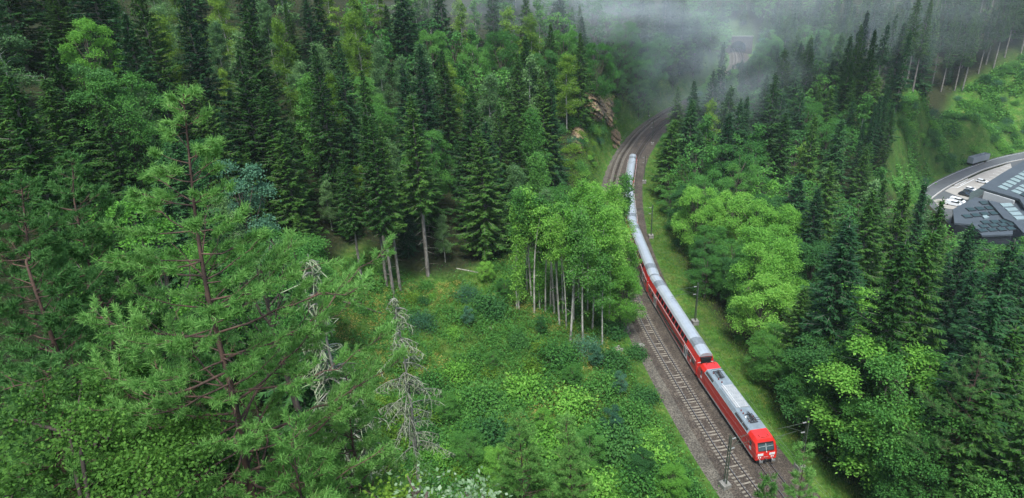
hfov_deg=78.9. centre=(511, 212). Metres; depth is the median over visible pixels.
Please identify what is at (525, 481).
broadleaf tree
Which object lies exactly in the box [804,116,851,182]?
broadleaf tree
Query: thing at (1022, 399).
spruce tree
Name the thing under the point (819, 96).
spruce tree
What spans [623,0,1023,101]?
distant forest
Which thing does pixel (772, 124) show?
spruce tree
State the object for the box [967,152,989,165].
truck trailer
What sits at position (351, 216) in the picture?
spruce tree
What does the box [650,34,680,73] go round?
broadleaf tree
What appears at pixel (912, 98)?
bush
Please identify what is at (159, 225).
broadleaf tree
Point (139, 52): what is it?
spruce tree
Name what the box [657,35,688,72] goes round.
broadleaf tree
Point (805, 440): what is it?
catenary mast
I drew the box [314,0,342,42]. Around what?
birch tree
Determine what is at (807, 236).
spruce tree
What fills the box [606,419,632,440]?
bush
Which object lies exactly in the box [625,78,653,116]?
broadleaf tree
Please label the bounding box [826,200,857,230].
broadleaf tree
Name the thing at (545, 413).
broadleaf tree
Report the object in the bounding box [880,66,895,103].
spruce tree
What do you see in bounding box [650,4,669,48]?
spruce tree
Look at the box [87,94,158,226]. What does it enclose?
spruce tree
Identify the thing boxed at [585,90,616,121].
rock outcrop
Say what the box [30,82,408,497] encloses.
pine tree
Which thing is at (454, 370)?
bush
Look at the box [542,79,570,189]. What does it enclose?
spruce tree
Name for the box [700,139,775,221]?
broadleaf tree
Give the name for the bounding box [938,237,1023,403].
spruce tree
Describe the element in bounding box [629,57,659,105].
broadleaf tree
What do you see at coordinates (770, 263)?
broadleaf tree
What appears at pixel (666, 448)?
bush
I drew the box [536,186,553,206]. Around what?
birch tree
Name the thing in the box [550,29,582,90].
broadleaf tree
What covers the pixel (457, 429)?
bush
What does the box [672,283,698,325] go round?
catenary mast
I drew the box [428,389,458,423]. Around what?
broadleaf tree
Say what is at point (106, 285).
spruce tree
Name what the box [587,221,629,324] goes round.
birch tree
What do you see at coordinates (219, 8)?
birch tree
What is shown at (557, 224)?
birch tree
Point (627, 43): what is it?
broadleaf tree
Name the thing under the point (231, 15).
birch tree
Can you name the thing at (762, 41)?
broadleaf tree
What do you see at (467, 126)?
spruce tree
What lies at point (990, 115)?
bush
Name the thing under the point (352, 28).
birch tree
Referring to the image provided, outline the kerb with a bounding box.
[927,159,1023,202]
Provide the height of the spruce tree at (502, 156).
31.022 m
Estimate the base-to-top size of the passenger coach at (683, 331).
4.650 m
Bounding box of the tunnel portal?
[725,36,753,53]
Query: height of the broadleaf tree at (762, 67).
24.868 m
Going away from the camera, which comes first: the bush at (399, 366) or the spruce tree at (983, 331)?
the spruce tree at (983, 331)
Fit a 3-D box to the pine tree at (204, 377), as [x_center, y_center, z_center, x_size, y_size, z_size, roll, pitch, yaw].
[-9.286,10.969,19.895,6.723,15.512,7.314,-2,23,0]
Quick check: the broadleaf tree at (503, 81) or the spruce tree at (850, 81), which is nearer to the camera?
the broadleaf tree at (503, 81)
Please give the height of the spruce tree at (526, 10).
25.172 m
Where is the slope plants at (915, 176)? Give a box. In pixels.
[890,53,1023,201]
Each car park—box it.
[933,199,956,208]
[946,164,1011,199]
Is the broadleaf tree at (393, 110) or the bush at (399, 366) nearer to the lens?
the bush at (399, 366)
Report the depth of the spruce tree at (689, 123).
194.64 m
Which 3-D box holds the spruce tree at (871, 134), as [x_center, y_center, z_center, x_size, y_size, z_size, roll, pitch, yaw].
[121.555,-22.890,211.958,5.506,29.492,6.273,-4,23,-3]
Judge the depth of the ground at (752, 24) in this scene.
136.34 m
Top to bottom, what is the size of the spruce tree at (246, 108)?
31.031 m
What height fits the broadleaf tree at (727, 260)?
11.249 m
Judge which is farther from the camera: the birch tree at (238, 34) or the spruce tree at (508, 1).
the spruce tree at (508, 1)
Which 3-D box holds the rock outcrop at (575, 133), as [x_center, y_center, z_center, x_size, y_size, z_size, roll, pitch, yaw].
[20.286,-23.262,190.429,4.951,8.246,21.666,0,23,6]
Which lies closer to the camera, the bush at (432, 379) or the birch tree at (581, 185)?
the bush at (432, 379)
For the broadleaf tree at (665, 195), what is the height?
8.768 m
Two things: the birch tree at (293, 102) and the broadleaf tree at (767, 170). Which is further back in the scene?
the broadleaf tree at (767, 170)
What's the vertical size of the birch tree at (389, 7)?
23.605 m
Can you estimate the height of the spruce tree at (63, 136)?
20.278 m
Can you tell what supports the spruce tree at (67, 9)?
on the ground at (752, 24)
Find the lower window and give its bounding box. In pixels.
[656,303,682,349]
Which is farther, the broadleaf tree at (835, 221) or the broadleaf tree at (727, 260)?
the broadleaf tree at (835, 221)
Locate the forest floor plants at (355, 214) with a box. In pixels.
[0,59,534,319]
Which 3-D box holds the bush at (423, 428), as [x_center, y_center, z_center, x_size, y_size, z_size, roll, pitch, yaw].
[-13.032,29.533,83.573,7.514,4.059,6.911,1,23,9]
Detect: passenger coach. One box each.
[624,183,637,227]
[626,154,636,188]
[627,221,659,290]
[647,275,713,374]
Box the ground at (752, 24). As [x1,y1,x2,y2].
[0,0,1023,497]
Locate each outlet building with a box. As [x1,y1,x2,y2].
[951,188,1023,249]
[979,161,1023,207]
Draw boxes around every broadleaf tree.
[0,360,281,497]
[0,395,222,497]
[47,61,146,177]
[55,16,127,107]
[68,67,179,196]
[68,197,221,364]
[149,137,239,229]
[211,158,283,244]
[213,225,332,410]
[241,231,349,331]
[323,76,386,127]
[334,101,396,158]
[337,0,381,58]
[359,469,432,497]
[360,29,397,81]
[360,106,404,152]
[377,459,512,497]
[398,129,457,211]
[402,52,437,92]
[407,20,442,58]
[410,29,454,100]
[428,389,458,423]
[431,31,477,84]
[448,429,485,471]
[454,43,496,100]
[461,305,474,323]
[462,67,509,133]
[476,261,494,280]
[477,443,510,481]
[478,0,489,15]
[478,27,523,103]
[479,56,500,72]
[484,349,500,368]
[488,1,519,32]
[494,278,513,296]
[505,471,526,489]
[531,50,561,102]
[533,406,554,432]
[534,183,580,244]
[535,316,547,332]
[539,0,573,28]
[542,12,575,55]
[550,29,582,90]
[560,0,585,26]
[561,362,583,385]
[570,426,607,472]
[575,179,610,274]
[580,0,612,24]
[581,0,606,39]
[581,42,621,100]
[585,26,606,60]
[585,225,641,308]
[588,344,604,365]
[591,190,637,267]
[595,260,646,324]
[597,14,621,43]
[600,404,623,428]
[606,20,644,75]
[608,0,636,27]
[609,70,627,96]
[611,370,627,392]
[614,30,639,55]
[622,61,651,93]
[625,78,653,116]
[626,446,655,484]
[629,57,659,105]
[639,39,672,92]
[649,32,671,65]
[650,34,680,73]
[654,132,681,158]
[654,171,684,203]
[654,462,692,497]
[656,185,678,213]
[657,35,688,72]
[664,184,704,233]
[669,140,716,196]
[671,168,735,223]
[671,184,725,251]
[673,34,696,63]
[675,158,686,179]
[682,251,726,297]
[685,91,708,123]
[688,224,732,265]
[690,237,721,268]
[697,84,721,118]
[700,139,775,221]
[702,237,750,293]
[705,75,714,89]
[705,190,759,240]
[706,68,739,113]
[706,131,746,161]
[713,162,760,220]
[713,256,743,303]
[716,193,782,256]
[716,237,752,271]
[719,76,734,109]
[722,237,809,325]
[723,262,776,323]
[725,272,797,352]
[728,62,758,82]
[729,222,808,297]
[732,161,780,202]
[737,83,759,126]
[741,67,758,96]
[742,177,785,226]
[744,54,770,63]
[744,54,773,107]
[744,321,802,391]
[745,90,771,127]
[747,192,785,236]
[752,55,774,99]
[754,40,782,66]
[755,40,768,51]
[755,61,777,100]
[763,203,811,270]
[765,35,783,50]
[770,175,811,212]
[771,98,792,125]
[773,330,857,426]
[775,142,821,178]
[776,352,835,424]
[780,176,827,220]
[785,93,815,125]
[786,239,830,311]
[787,129,817,176]
[790,101,825,145]
[791,374,858,451]
[799,283,885,383]
[801,330,955,490]
[804,27,834,62]
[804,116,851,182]
[806,74,839,115]
[810,59,830,95]
[824,129,863,168]
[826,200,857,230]
[828,215,848,242]
[830,192,860,231]
[833,111,853,131]
[833,378,936,497]
[842,348,1013,497]
[845,200,874,249]
[859,445,926,497]
[861,407,995,497]
[878,199,907,241]
[896,186,914,199]
[909,229,974,285]
[942,275,987,319]
[944,225,978,268]
[955,467,1023,497]
[963,267,1012,314]
[966,256,998,295]
[973,238,1000,268]
[973,241,1015,285]
[977,242,1023,284]
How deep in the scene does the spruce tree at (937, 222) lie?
110.53 m
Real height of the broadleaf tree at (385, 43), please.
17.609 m
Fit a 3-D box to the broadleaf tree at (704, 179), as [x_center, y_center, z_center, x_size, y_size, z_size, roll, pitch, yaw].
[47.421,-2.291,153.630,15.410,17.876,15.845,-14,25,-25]
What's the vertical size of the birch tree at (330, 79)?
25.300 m
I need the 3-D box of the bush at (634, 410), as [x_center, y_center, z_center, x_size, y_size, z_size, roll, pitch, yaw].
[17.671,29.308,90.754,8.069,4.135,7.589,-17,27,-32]
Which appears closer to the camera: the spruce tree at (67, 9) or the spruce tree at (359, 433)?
the spruce tree at (359, 433)
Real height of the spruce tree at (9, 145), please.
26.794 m
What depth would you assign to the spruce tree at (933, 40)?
327.94 m
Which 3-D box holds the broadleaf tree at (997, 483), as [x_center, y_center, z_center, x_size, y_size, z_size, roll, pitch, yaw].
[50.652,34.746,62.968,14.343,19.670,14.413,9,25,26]
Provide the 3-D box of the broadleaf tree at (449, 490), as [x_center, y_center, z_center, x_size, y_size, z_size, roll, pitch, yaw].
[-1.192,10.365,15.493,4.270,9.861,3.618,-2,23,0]
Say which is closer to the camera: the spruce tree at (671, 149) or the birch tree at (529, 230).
the birch tree at (529, 230)
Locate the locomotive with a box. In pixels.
[697,362,776,462]
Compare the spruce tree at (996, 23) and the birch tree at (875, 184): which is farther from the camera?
the spruce tree at (996, 23)
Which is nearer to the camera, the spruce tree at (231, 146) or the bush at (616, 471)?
the bush at (616, 471)
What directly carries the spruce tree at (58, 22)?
on the ground at (752, 24)
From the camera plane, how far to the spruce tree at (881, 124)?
218.00 m
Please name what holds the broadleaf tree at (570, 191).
on the ground at (752, 24)
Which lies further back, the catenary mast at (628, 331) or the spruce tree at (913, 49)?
the spruce tree at (913, 49)
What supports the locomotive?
on the railway track at (759, 465)
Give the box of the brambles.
[331,260,696,497]
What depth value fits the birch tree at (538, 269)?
114.73 m
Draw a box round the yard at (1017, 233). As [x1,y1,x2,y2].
[929,160,1023,250]
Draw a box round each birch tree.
[0,0,49,89]
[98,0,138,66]
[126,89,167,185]
[138,0,183,55]
[142,170,163,230]
[149,13,191,128]
[150,5,189,78]
[165,0,205,66]
[200,19,236,88]
[202,0,241,71]
[207,195,253,303]
[212,0,242,51]
[217,67,236,107]
[227,29,270,102]
[246,249,274,338]
[255,0,292,87]
[263,237,289,263]
[269,15,299,119]
[274,0,299,38]
[275,0,295,24]
[283,72,315,141]
[286,89,320,158]
[289,61,309,119]
[292,71,337,187]
[309,41,341,112]
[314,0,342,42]
[316,180,338,229]
[322,70,357,156]
[332,37,360,107]
[337,0,373,69]
[339,29,348,61]
[341,16,356,56]
[343,8,374,81]
[349,0,376,34]
[353,164,367,208]
[369,0,389,35]
[369,38,398,113]
[375,92,390,131]
[379,135,411,234]
[386,56,409,106]
[387,0,417,48]
[405,0,419,27]
[408,43,438,102]
[409,0,426,25]
[413,76,445,141]
[417,0,440,30]
[433,214,452,261]
[438,62,466,138]
[449,0,471,45]
[452,1,476,62]
[453,61,471,130]
[462,29,484,92]
[466,0,482,50]
[475,72,508,154]
[497,5,529,78]
[497,67,514,108]
[502,186,531,307]
[503,162,537,213]
[506,187,532,296]
[506,203,528,309]
[510,209,531,301]
[513,183,539,299]
[519,12,543,74]
[519,107,552,187]
[520,54,543,111]
[522,194,540,290]
[523,151,553,197]
[523,189,537,299]
[526,204,551,312]
[527,193,561,312]
[528,204,547,308]
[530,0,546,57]
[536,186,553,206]
[536,199,554,303]
[536,212,553,311]
[538,216,570,325]
[543,198,573,313]
[544,211,571,329]
[548,188,573,299]
[548,199,564,305]
[552,52,587,129]
[555,220,591,341]
[558,203,597,323]
[562,204,604,339]
[565,176,591,300]
[579,190,602,313]
[583,206,622,328]
[583,251,617,344]
[585,181,609,300]
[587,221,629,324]
[588,197,619,313]
[604,180,634,238]
[605,202,635,308]
[609,171,636,248]
[692,113,718,167]
[700,97,720,155]
[721,83,742,125]
[742,122,767,178]
[789,141,816,182]
[818,132,844,183]
[819,167,838,200]
[849,93,874,153]
[856,179,889,227]
[866,167,891,204]
[904,195,935,240]
[948,231,976,275]
[1014,236,1023,259]
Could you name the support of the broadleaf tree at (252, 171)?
on the ground at (752, 24)
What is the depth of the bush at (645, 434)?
86.01 m
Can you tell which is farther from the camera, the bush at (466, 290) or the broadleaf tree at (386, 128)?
the broadleaf tree at (386, 128)
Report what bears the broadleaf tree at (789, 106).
on the ground at (752, 24)
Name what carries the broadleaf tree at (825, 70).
on the ground at (752, 24)
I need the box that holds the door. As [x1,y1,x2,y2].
[683,345,686,358]
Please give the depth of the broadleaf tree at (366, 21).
176.18 m
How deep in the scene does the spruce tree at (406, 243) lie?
124.33 m
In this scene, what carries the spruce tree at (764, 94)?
on the ground at (752, 24)
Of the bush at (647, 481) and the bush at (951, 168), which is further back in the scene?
the bush at (951, 168)
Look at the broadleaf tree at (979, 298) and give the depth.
136.36 m
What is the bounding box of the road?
[924,152,1023,197]
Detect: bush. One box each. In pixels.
[325,335,339,345]
[352,304,371,315]
[362,264,375,274]
[365,393,388,410]
[378,418,421,452]
[378,457,405,481]
[379,391,408,421]
[381,268,396,278]
[386,354,416,373]
[395,410,421,429]
[399,414,443,449]
[402,292,423,304]
[402,384,421,397]
[402,465,432,490]
[403,442,438,466]
[404,308,439,338]
[411,367,454,397]
[412,393,438,416]
[414,295,431,306]
[415,403,442,426]
[419,280,433,289]
[425,442,457,472]
[426,292,436,300]
[441,355,480,388]
[442,414,488,449]
[443,323,462,341]
[444,393,464,408]
[444,459,470,485]
[445,421,468,437]
[451,280,481,303]
[451,396,469,415]
[454,444,485,476]
[456,377,509,418]
[468,408,530,453]
[469,290,513,323]
[479,364,498,379]
[487,389,507,405]
[489,414,509,437]
[498,364,552,410]
[506,328,528,351]
[516,419,538,440]
[519,356,546,376]
[522,415,576,471]
[528,339,547,352]
[530,333,585,378]
[539,380,600,430]
[548,413,576,433]
[556,124,568,132]
[559,320,578,331]
[562,155,576,168]
[565,114,584,127]
[565,140,583,152]
[566,134,580,146]
[567,331,607,361]
[571,136,587,146]
[572,159,588,173]
[575,416,625,468]
[578,169,590,175]
[578,463,627,497]
[581,121,595,131]
[581,364,626,404]
[583,307,598,321]
[588,123,599,133]
[589,326,600,337]
[592,344,634,376]
[593,419,645,471]
[594,317,607,328]
[596,315,630,342]
[598,487,631,497]
[599,125,607,133]
[602,464,638,493]
[606,396,659,435]
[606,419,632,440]
[607,453,667,497]
[611,105,619,111]
[612,98,621,106]
[623,341,651,361]
[624,428,657,458]
[625,379,663,411]
[628,436,683,476]
[639,453,703,497]
[640,421,668,445]
[654,439,680,458]
[670,235,690,248]
[680,480,706,497]
[682,246,693,255]
[734,334,744,343]
[897,118,908,126]
[899,103,909,112]
[902,126,910,134]
[904,92,919,103]
[904,134,913,140]
[911,187,918,199]
[927,126,944,138]
[929,109,940,118]
[930,139,943,147]
[934,154,944,161]
[943,154,958,166]
[943,164,956,173]
[967,97,984,106]
[969,144,981,152]
[976,74,992,82]
[981,105,992,112]
[984,112,996,120]
[990,134,999,141]
[991,79,1003,85]
[992,136,1007,146]
[997,122,1009,130]
[997,145,1011,154]
[997,146,1010,152]
[1000,64,1016,72]
[1000,117,1013,123]
[1002,123,1017,131]
[1006,60,1020,66]
[1010,132,1018,137]
[1013,139,1023,145]
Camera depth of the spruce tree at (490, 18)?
201.08 m
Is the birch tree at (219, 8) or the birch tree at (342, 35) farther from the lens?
the birch tree at (342, 35)
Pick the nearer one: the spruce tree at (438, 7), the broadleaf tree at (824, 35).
the spruce tree at (438, 7)
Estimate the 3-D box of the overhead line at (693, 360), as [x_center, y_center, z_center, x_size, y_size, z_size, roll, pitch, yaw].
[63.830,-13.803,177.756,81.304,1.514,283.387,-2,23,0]
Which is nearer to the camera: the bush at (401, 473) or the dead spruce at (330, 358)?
the dead spruce at (330, 358)
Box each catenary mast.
[623,290,651,332]
[634,205,653,238]
[636,155,645,183]
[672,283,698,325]
[718,434,747,490]
[774,417,809,471]
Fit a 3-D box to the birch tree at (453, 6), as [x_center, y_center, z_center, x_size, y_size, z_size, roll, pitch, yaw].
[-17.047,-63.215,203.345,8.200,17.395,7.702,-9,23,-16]
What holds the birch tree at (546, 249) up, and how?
on the ground at (752, 24)
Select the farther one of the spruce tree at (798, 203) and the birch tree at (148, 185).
the spruce tree at (798, 203)
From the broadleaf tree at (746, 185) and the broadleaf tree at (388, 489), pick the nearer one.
the broadleaf tree at (388, 489)
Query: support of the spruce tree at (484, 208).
on the ground at (752, 24)
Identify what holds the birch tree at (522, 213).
on the ground at (752, 24)
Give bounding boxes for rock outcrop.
[572,125,585,152]
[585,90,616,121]
[606,113,616,127]
[611,126,621,148]
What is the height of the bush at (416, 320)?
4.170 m
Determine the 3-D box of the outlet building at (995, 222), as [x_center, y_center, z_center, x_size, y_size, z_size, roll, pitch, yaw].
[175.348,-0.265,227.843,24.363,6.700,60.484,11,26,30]
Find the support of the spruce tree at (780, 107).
on the ground at (752, 24)
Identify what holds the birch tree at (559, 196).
on the ground at (752, 24)
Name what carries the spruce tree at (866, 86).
on the ground at (752, 24)
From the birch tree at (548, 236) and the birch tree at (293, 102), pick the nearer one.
the birch tree at (548, 236)
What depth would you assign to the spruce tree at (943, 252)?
118.02 m
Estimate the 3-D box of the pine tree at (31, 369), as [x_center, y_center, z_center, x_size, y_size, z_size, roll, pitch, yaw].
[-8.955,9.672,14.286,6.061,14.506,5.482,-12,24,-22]
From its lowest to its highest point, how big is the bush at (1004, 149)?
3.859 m
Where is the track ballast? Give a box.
[605,48,820,497]
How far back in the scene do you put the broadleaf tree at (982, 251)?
177.31 m
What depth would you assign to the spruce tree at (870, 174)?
199.36 m
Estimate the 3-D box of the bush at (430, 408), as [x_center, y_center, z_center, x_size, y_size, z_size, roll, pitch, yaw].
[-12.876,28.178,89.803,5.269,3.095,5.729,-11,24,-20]
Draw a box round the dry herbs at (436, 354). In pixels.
[329,253,626,430]
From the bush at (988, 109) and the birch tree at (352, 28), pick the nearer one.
the birch tree at (352, 28)
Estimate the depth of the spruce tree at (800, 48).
273.44 m
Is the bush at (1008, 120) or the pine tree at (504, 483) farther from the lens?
the bush at (1008, 120)
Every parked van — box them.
[945,199,961,206]
[949,196,965,203]
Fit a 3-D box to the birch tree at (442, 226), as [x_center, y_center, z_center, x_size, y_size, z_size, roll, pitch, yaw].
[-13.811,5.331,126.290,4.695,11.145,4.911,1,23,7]
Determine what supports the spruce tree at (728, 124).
on the ground at (752, 24)
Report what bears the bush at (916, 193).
on the ground at (752, 24)
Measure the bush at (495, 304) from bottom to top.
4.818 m
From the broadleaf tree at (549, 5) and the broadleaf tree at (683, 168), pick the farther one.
the broadleaf tree at (549, 5)
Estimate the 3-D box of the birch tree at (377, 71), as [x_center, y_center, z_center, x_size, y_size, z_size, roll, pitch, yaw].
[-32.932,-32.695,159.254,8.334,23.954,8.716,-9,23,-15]
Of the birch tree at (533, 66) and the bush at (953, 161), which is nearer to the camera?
the birch tree at (533, 66)
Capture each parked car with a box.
[958,191,969,196]
[963,188,972,192]
[976,178,988,183]
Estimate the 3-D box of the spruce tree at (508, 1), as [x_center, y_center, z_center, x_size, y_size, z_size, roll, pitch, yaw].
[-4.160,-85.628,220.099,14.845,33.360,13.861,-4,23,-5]
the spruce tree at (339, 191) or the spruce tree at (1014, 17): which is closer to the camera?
the spruce tree at (339, 191)
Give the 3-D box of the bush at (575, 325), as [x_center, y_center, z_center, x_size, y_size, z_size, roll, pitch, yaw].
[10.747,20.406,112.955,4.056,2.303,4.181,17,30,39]
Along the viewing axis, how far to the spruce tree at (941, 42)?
331.21 m
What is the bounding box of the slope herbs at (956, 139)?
[890,59,1022,202]
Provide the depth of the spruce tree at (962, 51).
325.23 m
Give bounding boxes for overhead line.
[616,85,779,483]
[628,138,822,492]
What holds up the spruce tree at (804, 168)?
on the ground at (752, 24)
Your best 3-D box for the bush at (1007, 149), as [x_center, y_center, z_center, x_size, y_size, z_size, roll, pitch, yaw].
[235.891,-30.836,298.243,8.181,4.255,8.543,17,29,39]
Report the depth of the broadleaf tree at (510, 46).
188.57 m
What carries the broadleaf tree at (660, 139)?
on the ground at (752, 24)
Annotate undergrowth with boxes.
[330,254,718,497]
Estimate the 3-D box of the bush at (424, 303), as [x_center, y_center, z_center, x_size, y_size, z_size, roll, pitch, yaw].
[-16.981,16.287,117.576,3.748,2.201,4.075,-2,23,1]
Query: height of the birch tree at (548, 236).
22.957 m
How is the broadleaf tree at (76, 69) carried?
on the ground at (752, 24)
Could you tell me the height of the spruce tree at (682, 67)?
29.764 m
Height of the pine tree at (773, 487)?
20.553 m
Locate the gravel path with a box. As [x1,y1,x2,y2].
[601,53,734,497]
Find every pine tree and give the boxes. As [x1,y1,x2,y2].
[0,146,257,467]
[0,170,237,497]
[0,345,232,497]
[7,315,289,497]
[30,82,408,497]
[149,332,300,497]
[254,403,350,497]
[291,361,462,497]
[485,407,562,497]
[545,411,596,497]
[752,472,779,497]
[782,441,818,497]
[896,340,1018,497]
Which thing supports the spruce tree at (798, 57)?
on the ground at (752, 24)
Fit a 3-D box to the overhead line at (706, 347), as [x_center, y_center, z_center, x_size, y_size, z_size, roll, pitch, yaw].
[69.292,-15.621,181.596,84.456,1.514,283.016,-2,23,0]
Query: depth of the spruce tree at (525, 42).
179.56 m
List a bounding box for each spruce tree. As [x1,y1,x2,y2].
[0,0,65,70]
[0,61,59,182]
[0,62,61,209]
[0,71,122,292]
[21,0,79,43]
[32,76,124,236]
[37,0,90,51]
[37,38,112,185]
[45,0,86,64]
[63,0,93,20]
[68,0,133,93]
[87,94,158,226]
[101,237,153,323]
[116,10,202,169]
[118,182,176,302]
[128,0,201,141]
[146,178,248,331]
[164,139,249,305]
[167,227,267,389]
[173,0,244,151]
[179,0,222,49]
[187,78,248,208]
[215,111,248,202]
[225,46,276,205]
[225,87,251,159]
[228,0,310,153]
[234,0,271,46]
[236,152,274,231]
[252,85,316,229]
[253,242,355,460]
[265,267,338,381]
[267,131,328,257]
[282,2,304,67]
[283,120,321,207]
[290,212,319,263]
[295,0,335,85]
[303,0,340,73]
[306,42,360,207]
[327,349,366,450]
[328,165,361,239]
[331,36,369,186]
[335,151,367,278]
[352,67,388,242]
[355,110,391,285]
[362,114,406,294]
[376,123,407,290]
[380,4,398,54]
[385,0,425,86]
[392,169,421,257]
[393,63,424,188]
[395,92,441,276]
[402,117,451,234]
[410,41,454,181]
[427,0,457,70]
[435,48,464,155]
[442,94,508,237]
[446,45,455,104]
[449,129,512,260]
[451,139,467,196]
[459,84,492,183]
[479,120,510,226]
[480,0,507,56]
[481,0,516,12]
[488,104,510,206]
[499,200,531,253]
[501,112,534,201]
[502,88,515,138]
[503,52,532,156]
[505,35,542,128]
[514,0,544,64]
[523,67,564,182]
[540,23,564,103]
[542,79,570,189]
[544,0,571,48]
[564,31,600,127]
[568,7,577,44]
[573,4,586,48]
[574,16,590,55]
[599,60,611,94]
[601,31,612,62]
[612,12,625,46]
[629,0,651,55]
[641,0,658,50]
[646,119,689,197]
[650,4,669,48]
[652,0,677,43]
[657,86,685,158]
[665,0,680,36]
[668,56,679,86]
[672,10,692,74]
[675,0,692,53]
[676,98,698,176]
[678,79,703,158]
[684,132,706,183]
[685,17,707,75]
[694,69,720,141]
[699,154,721,195]
[703,85,735,159]
[706,111,739,211]
[707,42,729,121]
[727,99,749,164]
[733,62,744,118]
[738,59,746,102]
[739,96,753,163]
[742,64,754,107]
[748,74,771,151]
[754,72,787,176]
[761,113,797,198]
[761,286,815,398]
[768,48,793,97]
[769,88,790,156]
[770,53,776,92]
[773,79,783,108]
[774,44,781,83]
[775,223,868,417]
[777,172,810,235]
[783,65,804,121]
[786,41,803,82]
[786,53,801,90]
[786,88,807,163]
[788,36,818,104]
[789,113,820,211]
[793,188,828,294]
[794,46,817,119]
[797,160,845,278]
[799,215,868,363]
[802,236,921,477]
[808,86,823,128]
[808,214,846,309]
[813,32,846,97]
[814,116,851,219]
[817,87,837,155]
[821,60,834,97]
[825,86,840,128]
[826,34,857,110]
[835,24,866,98]
[835,60,857,119]
[836,10,871,91]
[839,81,856,124]
[842,146,871,224]
[843,102,856,145]
[843,142,876,206]
[846,120,866,198]
[850,187,887,325]
[851,75,888,138]
[854,29,880,115]
[855,178,891,254]
[861,103,877,167]
[861,225,947,409]
[862,95,882,165]
[866,0,879,54]
[866,221,892,287]
[868,179,915,318]
[872,107,894,174]
[873,22,892,94]
[874,85,890,156]
[874,287,1018,497]
[879,1,893,35]
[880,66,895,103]
[881,14,899,88]
[881,23,915,89]
[881,103,900,142]
[884,197,950,348]
[885,5,898,69]
[889,11,905,65]
[889,30,912,111]
[898,389,1008,497]
[899,0,921,87]
[903,35,938,95]
[903,181,929,293]
[906,19,920,82]
[909,0,933,91]
[910,222,982,385]
[919,268,983,411]
[920,14,933,48]
[922,21,936,57]
[926,225,956,347]
[932,15,947,82]
[937,323,1023,453]
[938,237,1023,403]
[939,251,951,312]
[940,20,957,91]
[944,415,1023,497]
[949,12,964,72]
[954,20,972,90]
[962,18,979,90]
[966,11,982,77]
[976,3,996,73]
[984,0,1005,64]
[993,0,1013,67]
[1000,362,1023,428]
[1002,264,1023,329]
[1004,0,1023,57]
[1006,299,1023,363]
[1008,254,1023,297]
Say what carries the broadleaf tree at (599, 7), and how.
on the ground at (752, 24)
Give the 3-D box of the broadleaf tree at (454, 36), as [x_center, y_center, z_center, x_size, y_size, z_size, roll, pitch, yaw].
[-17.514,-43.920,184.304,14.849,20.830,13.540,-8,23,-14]
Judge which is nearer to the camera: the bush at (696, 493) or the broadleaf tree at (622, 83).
the bush at (696, 493)
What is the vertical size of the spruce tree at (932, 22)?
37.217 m
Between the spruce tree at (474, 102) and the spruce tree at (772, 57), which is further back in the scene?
the spruce tree at (772, 57)
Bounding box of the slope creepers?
[517,36,628,202]
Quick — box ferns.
[331,256,679,497]
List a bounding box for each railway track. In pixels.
[609,48,763,497]
[635,48,797,497]
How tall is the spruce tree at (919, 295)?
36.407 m
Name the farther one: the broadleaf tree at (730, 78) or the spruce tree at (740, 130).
the broadleaf tree at (730, 78)
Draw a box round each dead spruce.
[281,254,389,496]
[374,296,455,491]
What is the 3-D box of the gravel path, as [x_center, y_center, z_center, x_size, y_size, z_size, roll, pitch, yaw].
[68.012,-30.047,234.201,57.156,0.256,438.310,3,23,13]
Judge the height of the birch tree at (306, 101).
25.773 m
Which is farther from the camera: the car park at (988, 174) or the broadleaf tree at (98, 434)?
the car park at (988, 174)
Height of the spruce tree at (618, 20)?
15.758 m
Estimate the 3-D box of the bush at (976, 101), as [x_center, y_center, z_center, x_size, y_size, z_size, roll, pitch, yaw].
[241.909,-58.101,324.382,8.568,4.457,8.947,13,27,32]
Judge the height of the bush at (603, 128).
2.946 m
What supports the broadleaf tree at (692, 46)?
on the ground at (752, 24)
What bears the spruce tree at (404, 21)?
on the ground at (752, 24)
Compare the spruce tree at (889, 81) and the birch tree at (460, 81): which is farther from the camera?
the spruce tree at (889, 81)
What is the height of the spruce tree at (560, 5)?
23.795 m
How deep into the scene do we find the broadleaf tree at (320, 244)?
89.12 m
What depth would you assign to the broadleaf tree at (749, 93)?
245.72 m
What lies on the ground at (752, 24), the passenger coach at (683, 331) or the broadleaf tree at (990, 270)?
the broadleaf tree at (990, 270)
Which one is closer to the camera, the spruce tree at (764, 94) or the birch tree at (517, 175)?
the birch tree at (517, 175)
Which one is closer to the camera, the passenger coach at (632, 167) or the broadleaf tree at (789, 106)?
the passenger coach at (632, 167)
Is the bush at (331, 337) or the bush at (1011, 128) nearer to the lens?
the bush at (331, 337)
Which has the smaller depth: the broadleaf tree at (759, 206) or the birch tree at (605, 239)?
the birch tree at (605, 239)
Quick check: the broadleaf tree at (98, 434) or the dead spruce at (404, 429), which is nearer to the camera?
the broadleaf tree at (98, 434)
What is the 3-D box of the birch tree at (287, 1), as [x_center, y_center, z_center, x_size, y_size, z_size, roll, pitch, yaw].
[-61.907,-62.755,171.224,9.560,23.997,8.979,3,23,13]
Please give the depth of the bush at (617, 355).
101.58 m
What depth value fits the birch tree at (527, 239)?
111.20 m

